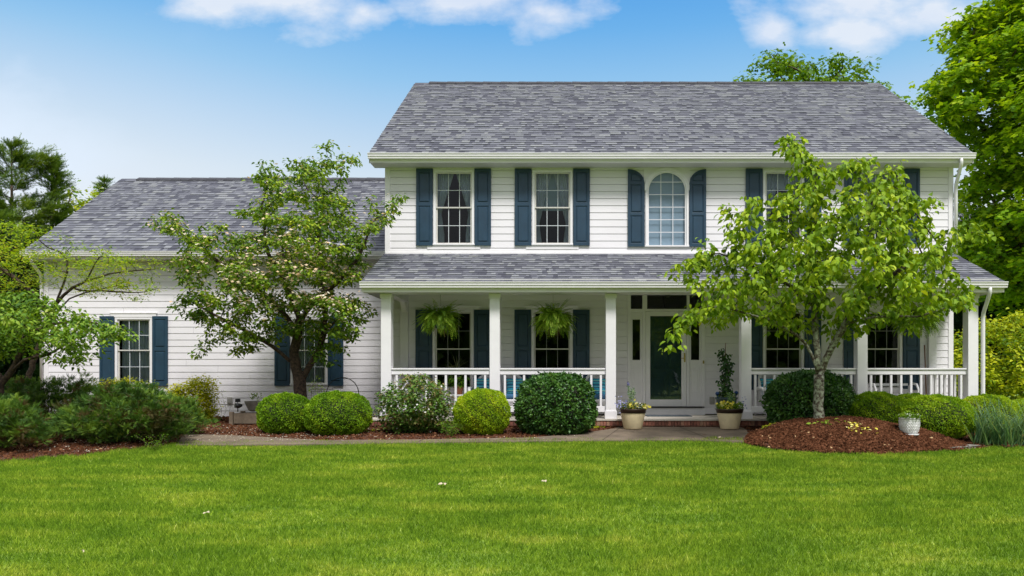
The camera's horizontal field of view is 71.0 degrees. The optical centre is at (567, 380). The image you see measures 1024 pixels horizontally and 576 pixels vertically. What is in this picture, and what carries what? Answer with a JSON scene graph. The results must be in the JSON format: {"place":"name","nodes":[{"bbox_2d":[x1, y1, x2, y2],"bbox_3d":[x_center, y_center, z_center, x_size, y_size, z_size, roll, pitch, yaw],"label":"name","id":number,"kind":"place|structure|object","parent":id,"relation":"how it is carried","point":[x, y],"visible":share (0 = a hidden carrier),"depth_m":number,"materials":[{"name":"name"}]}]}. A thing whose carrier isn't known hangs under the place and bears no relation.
{"place":"outdoors","nodes":[
{"label":"outdoors","id":0,"kind":"place"},
{"bbox_2d":[400,375,430,405],"bbox_3d":[-3.115,0.259,14.858,0.672,0.975,0.659,0,0,-8],"label":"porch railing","id":1,"kind":"object","parent":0,"point":[423,384],"visible":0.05,"depth_m":15.03,"materials":[{"name":"white wood"}]},
{"bbox_2d":[447,375,470,394],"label":"potted plant","id":2,"kind":"object","parent":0,"point":[460,387],"visible":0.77,"depth_m":14.68,"materials":[{"name":"plant"}]},
{"bbox_2d":[449,356,461,367],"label":"spiky plant","id":3,"kind":"object","parent":2,"relation":"in","point":[456,364],"visible":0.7,"depth_m":14.87,"materials":[{"name":"green plant"}]},
{"bbox_2d":[176,427,770,448],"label":"walkway","id":4,"kind":"structure","parent":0,"point":[622,434],"depth_m":11.96,"materials":[{"name":"concrete"}]},
{"bbox_2d":[615,382,650,428],"bbox_3d":[1.205,0.462,13.396,0.666,0.895,0.576,0,0,-28],"label":"flower pot","id":5,"kind":"object","parent":4,"relation":"on","point":[632,417],"visible":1,"depth_m":13.27,"materials":[{"name":"ceramic"}]},
{"bbox_2d":[715,392,746,428],"bbox_3d":[3.023,0.566,13.397,0.618,0.688,0.576,0,0,-28],"label":"flower pot","id":6,"kind":"object","parent":4,"relation":"on","point":[729,415],"visible":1,"depth_m":13.26,"materials":[{"name":"ceramic"}]},
{"bbox_2d":[714,343,738,407],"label":"climbing plant","id":7,"kind":"object","parent":6,"relation":"in","point":[726,368],"visible":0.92,"depth_m":14.41,"materials":[{"name":"green plant"}]},
{"bbox_2d":[0,0,1022,226],"label":"sky","id":8,"kind":"structure","parent":0,"point":[122,89],"materials":[{"name":"blue"}]},
{"bbox_2d":[0,390,1023,575],"bbox_3d":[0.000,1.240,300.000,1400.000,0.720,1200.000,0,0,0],"label":"lawn","id":9,"kind":"structure","parent":0,"point":[598,531],"depth_m":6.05,"materials":[{"name":"plant"}]},
{"bbox_2d":[0,164,38,241],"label":"pine tree","id":10,"kind":"object","parent":9,"relation":"on","point":[6,213],"visible":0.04,"depth_m":27.35,"materials":[{"name":"green plant"}]},
{"bbox_2d":[0,219,39,389],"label":"spruce tree","id":11,"kind":"object","parent":9,"relation":"on","point":[29,348],"visible":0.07,"depth_m":23.03,"materials":[{"name":"green plant"}]},
{"bbox_2d":[0,229,48,395],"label":"spruce tree","id":12,"kind":"object","parent":9,"relation":"on","point":[22,370],"visible":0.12,"depth_m":22.94,"materials":[{"name":"green plant"}]},
{"bbox_2d":[0,134,68,273],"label":"pine tree","id":13,"kind":"object","parent":9,"relation":"on","point":[22,157],"visible":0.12,"depth_m":30.02,"materials":[{"name":"green plant"}]},
{"bbox_2d":[20,151,79,268],"bbox_3d":[-22.093,-4.543,30.705,6.198,10.886,6.178,0,0,25],"label":"pine tree","id":14,"kind":"object","parent":9,"relation":"on","point":[56,178],"visible":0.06,"depth_m":30.71,"materials":[{"name":"green plant"}]},
{"bbox_2d":[37,180,103,225],"bbox_3d":[-22.155,-4.225,32.793,5.816,10.282,4.082,0,0,18],"label":"background tree","id":15,"kind":"object","parent":9,"relation":"on","point":[80,204],"visible":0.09,"depth_m":32.71,"materials":[{"name":"green plant"}]},
{"bbox_2d":[86,175,115,201],"bbox_3d":[-24.453,-4.931,37.112,6.326,11.662,6.436,0,0,0],"label":"pine tree","id":16,"kind":"object","parent":9,"relation":"on","point":[103,179],"visible":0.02,"depth_m":36.80,"materials":[{"name":"green plant"}]},
{"bbox_2d":[131,433,167,451],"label":"shrub","id":17,"kind":"object","parent":9,"relation":"on","point":[155,447],"visible":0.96,"depth_m":10.75,"materials":[{"name":"green plant"}]},
{"bbox_2d":[0,415,1023,460],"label":"mulch bed","id":18,"kind":"object","parent":9,"relation":"on","point":[311,435],"visible":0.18,"depth_m":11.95,"materials":[{"name":"brown wood"}]},
{"bbox_2d":[0,392,56,448],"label":"juniper shrub","id":19,"kind":"object","parent":18,"relation":"on","point":[25,421],"visible":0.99,"depth_m":10.64,"materials":[{"name":"green plant"}]},
{"bbox_2d":[4,371,104,429],"bbox_3d":[-9.321,0.463,12.924,2.597,1.324,1.435,0,0,0],"label":"juniper shrub","id":20,"kind":"object","parent":18,"relation":"on","point":[46,400],"visible":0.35,"depth_m":12.70,"materials":[{"name":"green plant"}]},
{"bbox_2d":[0,289,142,395],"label":"dogwood tree","id":21,"kind":"object","parent":18,"relation":"on","point":[84,326],"visible":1,"depth_m":11.66,"materials":[{"name":"green plant"}]},
{"bbox_2d":[0,220,173,392],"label":"japanese maple","id":22,"kind":"object","parent":18,"relation":"on","point":[4,267],"visible":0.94,"depth_m":13.32,"materials":[{"name":"green plant"}]},
{"bbox_2d":[45,379,197,443],"bbox_3d":[-7.278,0.571,11.606,2.892,1.204,1.860,0,0,0],"label":"juniper shrub","id":23,"kind":"object","parent":18,"relation":"on","point":[108,417],"visible":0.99,"depth_m":11.27,"materials":[{"name":"green plant"}]},
{"bbox_2d":[97,376,156,401],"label":"golden shrub","id":24,"kind":"object","parent":18,"relation":"on","point":[127,380],"visible":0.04,"depth_m":15.16,"materials":[{"name":"green plant"}]},
{"bbox_2d":[164,379,191,398],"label":"golden shrub","id":25,"kind":"object","parent":18,"relation":"on","point":[178,390],"visible":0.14,"depth_m":15.15,"materials":[{"name":"yellow plant"}]},
{"bbox_2d":[144,390,220,435],"bbox_3d":[-6.863,0.672,12.551,1.573,1.014,1.205,0,0,0],"label":"juniper shrub","id":26,"kind":"object","parent":18,"relation":"on","point":[201,421],"visible":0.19,"depth_m":12.51,"materials":[{"name":"green plant"}]},
{"bbox_2d":[180,373,223,421],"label":"golden shrub","id":27,"kind":"object","parent":18,"relation":"on","point":[209,410],"visible":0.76,"depth_m":15.15,"materials":[{"name":"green plant"}]},
{"bbox_2d":[215,390,227,420],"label":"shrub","id":28,"kind":"object","parent":18,"relation":"on","point":[221,408],"visible":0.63,"depth_m":15.60,"materials":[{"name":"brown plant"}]},
{"bbox_2d":[229,411,256,424],"bbox_3d":[-6.461,0.791,14.600,0.635,0.312,0.580,0,0,0],"label":"timber frame","id":29,"kind":"object","parent":18,"relation":"on","point":[243,417],"visible":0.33,"depth_m":14.36,"materials":[{"name":"brown wood"}]},
{"bbox_2d":[234,399,242,411],"bbox_3d":[-6.606,0.500,14.349,0.145,0.266,0.104,0,0,-44],"label":"solar spotlight","id":30,"kind":"object","parent":29,"relation":"on","point":[237,405],"visible":1,"depth_m":14.33,"materials":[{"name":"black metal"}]},
{"bbox_2d":[244,393,261,410],"bbox_3d":[-6.363,0.440,14.600,0.445,0.388,0.425,0,0,0],"label":"stone trough","id":31,"kind":"object","parent":29,"relation":"on","point":[251,405],"visible":0.71,"depth_m":14.44,"materials":[{"name":"grey stone"}]},
{"bbox_2d":[142,139,409,396],"bbox_3d":[-5.877,-1.911,14.260,5.083,5.709,3.140,0,0,28],"label":"flowering dogwood","id":32,"kind":"object","parent":18,"relation":"on","point":[235,281],"visible":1,"depth_m":13.98,"materials":[{"name":"green plant"}]},
{"bbox_2d":[255,391,310,434],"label":"boxwood shrub","id":33,"kind":"object","parent":18,"relation":"on","point":[278,413],"visible":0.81,"depth_m":12.63,"materials":[{"name":"green plant"}]},
{"bbox_2d":[19,425,574,450],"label":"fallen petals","id":34,"kind":"object","parent":18,"relation":"on","point":[221,440],"visible":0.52,"depth_m":11.92,"materials":[{"name":"plant"}]},
{"bbox_2d":[307,376,325,396],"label":"shrub","id":35,"kind":"object","parent":18,"relation":"on","point":[315,388],"visible":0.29,"depth_m":13.98,"materials":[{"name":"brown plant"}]},
{"bbox_2d":[303,390,372,435],"bbox_3d":[-4.083,0.580,12.750,1.234,0.836,1.186,0,0,0],"label":"boxwood shrub","id":36,"kind":"object","parent":18,"relation":"on","point":[335,412],"visible":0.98,"depth_m":12.39,"materials":[{"name":"green plant"}]},
{"bbox_2d":[326,377,358,392],"bbox_3d":[-4.687,0.424,14.900,0.685,0.976,0.017,0,0,0],"label":"wire hoop","id":37,"kind":"object","parent":18,"relation":"on","point":[346,378],"visible":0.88,"depth_m":14.89,"materials":[{"name":"black metal"}]},
{"bbox_2d":[372,372,459,434],"bbox_3d":[-2.733,0.470,12.869,1.405,1.249,1.492,0,0,-37],"label":"weigela bush","id":38,"kind":"object","parent":18,"relation":"on","point":[418,420],"visible":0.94,"depth_m":12.68,"materials":[{"name":"green plant"}]},
{"bbox_2d":[440,417,465,435],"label":"shrub","id":39,"kind":"object","parent":18,"relation":"on","point":[448,430],"visible":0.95,"depth_m":12.35,"materials":[{"name":"green plant"}]},
{"bbox_2d":[452,387,511,434],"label":"boxwood shrub","id":40,"kind":"object","parent":18,"relation":"on","point":[478,410],"visible":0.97,"depth_m":12.43,"materials":[{"name":"green plant"}]},
{"bbox_2d":[513,371,597,435],"bbox_3d":[-0.206,0.423,12.887,1.547,1.203,1.472,0,0,0],"label":"holly shrub","id":41,"kind":"object","parent":18,"relation":"on","point":[553,403],"visible":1,"depth_m":12.40,"materials":[{"name":"green plant"}]},
{"bbox_2d":[758,368,856,424],"bbox_3d":[4.397,0.392,12.997,1.709,1.243,1.585,0,0,0],"label":"holly shrub","id":42,"kind":"object","parent":18,"relation":"on","point":[788,396],"visible":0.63,"depth_m":12.51,"materials":[{"name":"green plant"}]},
{"bbox_2d":[806,418,838,423],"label":"groundcover plant","id":43,"kind":"object","parent":18,"relation":"on","point":[826,421],"visible":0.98,"depth_m":11.24,"materials":[{"name":"green plant"}]},
{"bbox_2d":[658,132,1004,418],"bbox_3d":[4.266,-1.685,11.791,5.523,4.844,3.568,0,0,-32],"label":"dogwood tree","id":44,"kind":"object","parent":18,"relation":"on","point":[818,268],"visible":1,"depth_m":11.33,"materials":[{"name":"green plant"}]},
{"bbox_2d":[839,421,868,427],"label":"groundcover plant","id":45,"kind":"object","parent":18,"relation":"on","point":[850,423],"visible":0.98,"depth_m":11.11,"materials":[{"name":"yellow plant"}]},
{"bbox_2d":[845,390,907,422],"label":"boxwood shrub","id":46,"kind":"object","parent":18,"relation":"on","point":[882,405],"visible":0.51,"depth_m":12.21,"materials":[{"name":"green plant"}]},
{"bbox_2d":[894,411,923,435],"bbox_3d":[5.283,0.656,11.051,0.416,0.381,0.428,0,0,0],"label":"white planter","id":47,"kind":"object","parent":18,"relation":"on","point":[909,423],"visible":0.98,"depth_m":10.94,"materials":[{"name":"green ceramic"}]},
{"bbox_2d":[898,393,919,403],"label":"boxwood shrub","id":48,"kind":"object","parent":18,"relation":"on","point":[908,395],"visible":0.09,"depth_m":13.04,"materials":[{"name":"green plant"}]},
{"bbox_2d":[896,393,976,438],"bbox_3d":[6.114,0.594,11.898,1.221,0.769,1.185,0,0,0],"label":"boxwood shrub","id":49,"kind":"object","parent":18,"relation":"on","point":[938,413],"visible":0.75,"depth_m":11.52,"materials":[{"name":"green plant"}]},
{"bbox_2d":[938,444,979,450],"bbox_3d":[5.976,1.042,10.982,0.820,0.097,0.315,0,0,-32],"label":"stepping stone","id":50,"kind":"object","parent":18,"relation":"on","point":[970,445],"visible":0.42,"depth_m":10.97,"materials":[{"name":"grey stone"}]},
{"bbox_2d":[953,395,1023,446],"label":"iris clump","id":51,"kind":"object","parent":18,"relation":"on","point":[987,434],"visible":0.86,"depth_m":11.37,"materials":[{"name":"green plant"}]},
{"bbox_2d":[962,393,1021,431],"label":"boxwood shrub","id":52,"kind":"object","parent":18,"relation":"on","point":[994,398],"visible":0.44,"depth_m":12.56,"materials":[{"name":"green plant"}]},
{"bbox_2d":[979,396,1023,447],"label":"iris clump","id":53,"kind":"object","parent":18,"relation":"on","point":[1014,437],"visible":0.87,"depth_m":11.33,"materials":[{"name":"green plant"}]},
{"bbox_2d":[1010,398,1023,429],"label":"boxwood shrub","id":54,"kind":"object","parent":18,"relation":"on","point":[1019,400],"visible":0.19,"depth_m":13.05,"materials":[{"name":"green plant"}]},
{"bbox_2d":[19,81,1008,427],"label":"house","id":55,"kind":"structure","parent":9,"relation":"on","point":[593,205],"depth_m":15.40,"materials":[{"name":"plastic"}]},
{"bbox_2d":[110,313,157,388],"bbox_3d":[-10.244,-0.699,16.954,1.137,1.795,0.216,0,0,0],"label":"window","id":56,"kind":"structure","parent":55,"relation":"in","point":[136,356],"depth_m":17.02,"materials":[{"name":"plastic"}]},
{"bbox_2d":[285,313,332,388],"bbox_3d":[-6.101,-0.699,16.954,1.137,1.795,0.216,0,0,0],"label":"window","id":57,"kind":"structure","parent":55,"relation":"in","point":[318,369],"depth_m":17.01,"materials":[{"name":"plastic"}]},
{"bbox_2d":[412,295,463,338],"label":"hanging fern","id":58,"kind":"object","parent":55,"relation":"hanging from","point":[439,319],"visible":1,"depth_m":14.09,"materials":[{"name":"green plant"}]},
{"bbox_2d":[426,305,479,388],"bbox_3d":[-2.459,-0.705,15.398,1.152,1.801,0.104,0,0,0],"label":"window","id":59,"kind":"structure","parent":55,"relation":"in","point":[465,309],"depth_m":15.37,"materials":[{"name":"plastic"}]},
{"bbox_2d":[427,170,479,248],"bbox_3d":[-2.445,-3.675,15.454,1.139,1.705,0.216,0,0,0],"label":"window","id":60,"kind":"structure","parent":55,"relation":"in","point":[442,179],"depth_m":15.41,"materials":[{"name":"plastic"}]},
{"bbox_2d":[467,375,521,405],"bbox_3d":[-1.419,0.260,14.857,1.272,0.974,0.658,0,0,0],"label":"wicker loveseat","id":61,"kind":"object","parent":55,"relation":"on","point":[502,385],"visible":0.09,"depth_m":15.11,"materials":[{"name":"white wicker"}]},
{"bbox_2d":[506,394,516,398],"bbox_3d":[-1.419,0.333,14.795,1.060,0.100,0.470,0,0,0],"label":"seat cushion","id":62,"kind":"object","parent":61,"relation":"on","point":[509,396],"depth_m":14.56,"materials":[{"name":"blue fabric"}]},
{"bbox_2d":[473,378,489,388],"bbox_3d":[-1.778,0.140,14.910,0.380,0.380,0.150,0,-14,0],"label":"striped pillow","id":63,"kind":"object","parent":62,"relation":"on","point":[480,383],"visible":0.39,"depth_m":14.86,"materials":[{"name":"fabric"}]},
{"bbox_2d":[506,378,522,393],"bbox_3d":[-1.089,0.140,14.910,0.380,0.380,0.150,0,-14,0],"label":"striped pillow","id":64,"kind":"object","parent":62,"relation":"on","point":[509,390],"visible":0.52,"depth_m":14.86,"materials":[{"name":"fabric"}]},
{"bbox_2d":[525,305,578,367],"bbox_3d":[-0.332,-0.705,15.398,1.152,1.801,0.104,0,0,0],"label":"window","id":65,"kind":"structure","parent":55,"relation":"in","point":[528,307],"depth_m":15.37,"materials":[{"name":"plastic"}]},
{"bbox_2d":[526,170,578,248],"bbox_3d":[-0.324,-3.675,15.458,1.129,1.705,0.224,0,0,0],"label":"window","id":66,"kind":"structure","parent":55,"relation":"in","point":[552,190],"depth_m":15.51,"materials":[{"name":"plastic"}]},
{"bbox_2d":[530,299,578,338],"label":"hanging fern","id":67,"kind":"object","parent":55,"relation":"hanging from","point":[554,319],"visible":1,"depth_m":14.08,"materials":[{"name":"green plant"}]},
{"bbox_2d":[585,375,604,405],"bbox_3d":[0.587,0.259,14.808,0.712,0.975,0.659,0,0,14],"label":"wicker chair","id":68,"kind":"object","parent":55,"relation":"on","point":[597,400],"visible":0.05,"depth_m":14.98,"materials":[{"name":"white wicker"}]},
{"bbox_2d":[594,394,604,398],"bbox_3d":[0.572,0.333,14.747,0.500,0.100,0.470,0,0,14],"label":"seat cushion","id":69,"kind":"object","parent":68,"relation":"on","point":[597,396],"visible":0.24,"depth_m":14.49,"materials":[{"name":"blue fabric"}]},
{"bbox_2d":[589,378,604,393],"bbox_3d":[0.629,0.140,14.851,0.380,0.380,0.150,0,-14,14],"label":"striped pillow","id":70,"kind":"object","parent":69,"relation":"on","point":[596,384],"visible":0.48,"depth_m":14.78,"materials":[{"name":"fabric"}]},
{"bbox_2d":[650,316,680,398],"bbox_3d":[2.120,-0.454,15.471,0.816,2.034,0.059,0,0,0],"label":"front door","id":71,"kind":"structure","parent":55,"relation":"in","point":[665,369],"depth_m":15.44,"materials":[{"name":"paint"}]},
{"bbox_2d":[646,311,685,405],"bbox_3d":[2.120,-0.460,15.364,0.876,2.046,0.096,0,0,0],"label":"storm door","id":72,"kind":"structure","parent":55,"relation":"in","point":[651,402],"depth_m":15.38,"materials":[{"name":"white glass"}]},
{"bbox_2d":[644,167,689,246],"bbox_3d":[2.142,-3.734,15.408,0.987,1.722,0.125,0,0,0],"label":"window","id":73,"kind":"structure","parent":55,"relation":"in","point":[666,189],"depth_m":15.46,"materials":[{"name":"white glass"}]},
{"bbox_2d":[645,415,691,416],"bbox_3d":[2.096,0.737,14.870,0.923,0.015,0.500,0,0,0],"label":"doormat","id":74,"kind":"object","parent":55,"relation":"on","point":[668,415],"visible":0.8,"depth_m":14.79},
{"bbox_2d":[755,375,777,416],"bbox_3d":[4.262,0.259,14.808,0.732,0.975,0.659,0,0,-10],"label":"wicker chair","id":75,"kind":"object","parent":55,"relation":"on","point":[759,389],"visible":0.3,"depth_m":14.81,"materials":[{"name":"white wicker"}]},
{"bbox_2d":[763,170,803,248],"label":"window","id":76,"kind":"structure","parent":55,"relation":"in","point":[773,180],"depth_m":15.51,"materials":[{"name":"glass"}]},
{"bbox_2d":[758,305,808,367],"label":"window","id":77,"kind":"structure","parent":55,"relation":"in","point":[801,353],"depth_m":15.39,"materials":[{"name":"plastic"}]},
{"bbox_2d":[861,170,907,248],"bbox_3d":[6.758,-3.675,15.458,1.145,1.705,0.224,0,0,0],"label":"window","id":78,"kind":"structure","parent":55,"relation":"in","point":[877,172],"depth_m":15.50,"materials":[{"name":"plastic"}]},
{"bbox_2d":[868,305,904,388],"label":"window","id":79,"kind":"structure","parent":55,"relation":"in","point":[899,340],"depth_m":15.39,"materials":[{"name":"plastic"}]},
{"bbox_2d":[868,382,918,397],"bbox_3d":[6.743,0.394,14.820,0.924,0.704,0.448,0,0,0],"label":"glider bench","id":80,"kind":"object","parent":55,"relation":"on","point":[874,385],"visible":0.28,"depth_m":15.01,"materials":[{"name":"white wood"}]},
{"bbox_2d":[886,302,944,338],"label":"hanging fern","id":81,"kind":"object","parent":55,"relation":"hanging from","point":[930,328],"visible":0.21,"depth_m":14.16,"materials":[{"name":"green plant"}]},
{"bbox_2d":[924,345,926,394],"bbox_3d":[7.634,-0.006,15.239,0.100,1.501,0.149,0,0,0],"label":"wooden broom","id":82,"kind":"object","parent":55,"relation":"on","point":[925,367],"visible":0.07,"depth_m":15.25,"materials":[{"name":"brown wood"}]},
{"bbox_2d":[732,42,920,112],"bbox_3d":[12.743,-8.028,35.932,10.251,17.922,7.166,0,0,0],"label":"background tree","id":83,"kind":"object","parent":9,"relation":"on","point":[781,70],"visible":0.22,"depth_m":35.25,"materials":[{"name":"green plant"}]},
{"bbox_2d":[909,0,1023,318],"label":"maple tree","id":84,"kind":"object","parent":9,"relation":"on","point":[984,37],"visible":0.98,"depth_m":23.41,"materials":[{"name":"green plant"}]},
{"bbox_2d":[953,307,1023,399],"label":"golden shrub","id":85,"kind":"object","parent":9,"relation":"on","point":[995,367],"visible":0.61,"depth_m":16.21,"materials":[{"name":"green plant"}]},
{"bbox_3d":[4.273,0.333,14.746,0.520,0.100,0.470,0,0,-10],"label":"seat cushion","id":86,"kind":"object","parent":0,"visible":0},
{"bbox_2d":[760,378,772,391],"bbox_3d":[4.194,0.140,14.849,0.380,0.380,0.150,0,-14,-10],"label":"striped pillow","id":87,"kind":"object","parent":86,"relation":"on","point":[767,380],"visible":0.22,"depth_m":14.81,"materials":[{"name":"fabric"}]}
]}

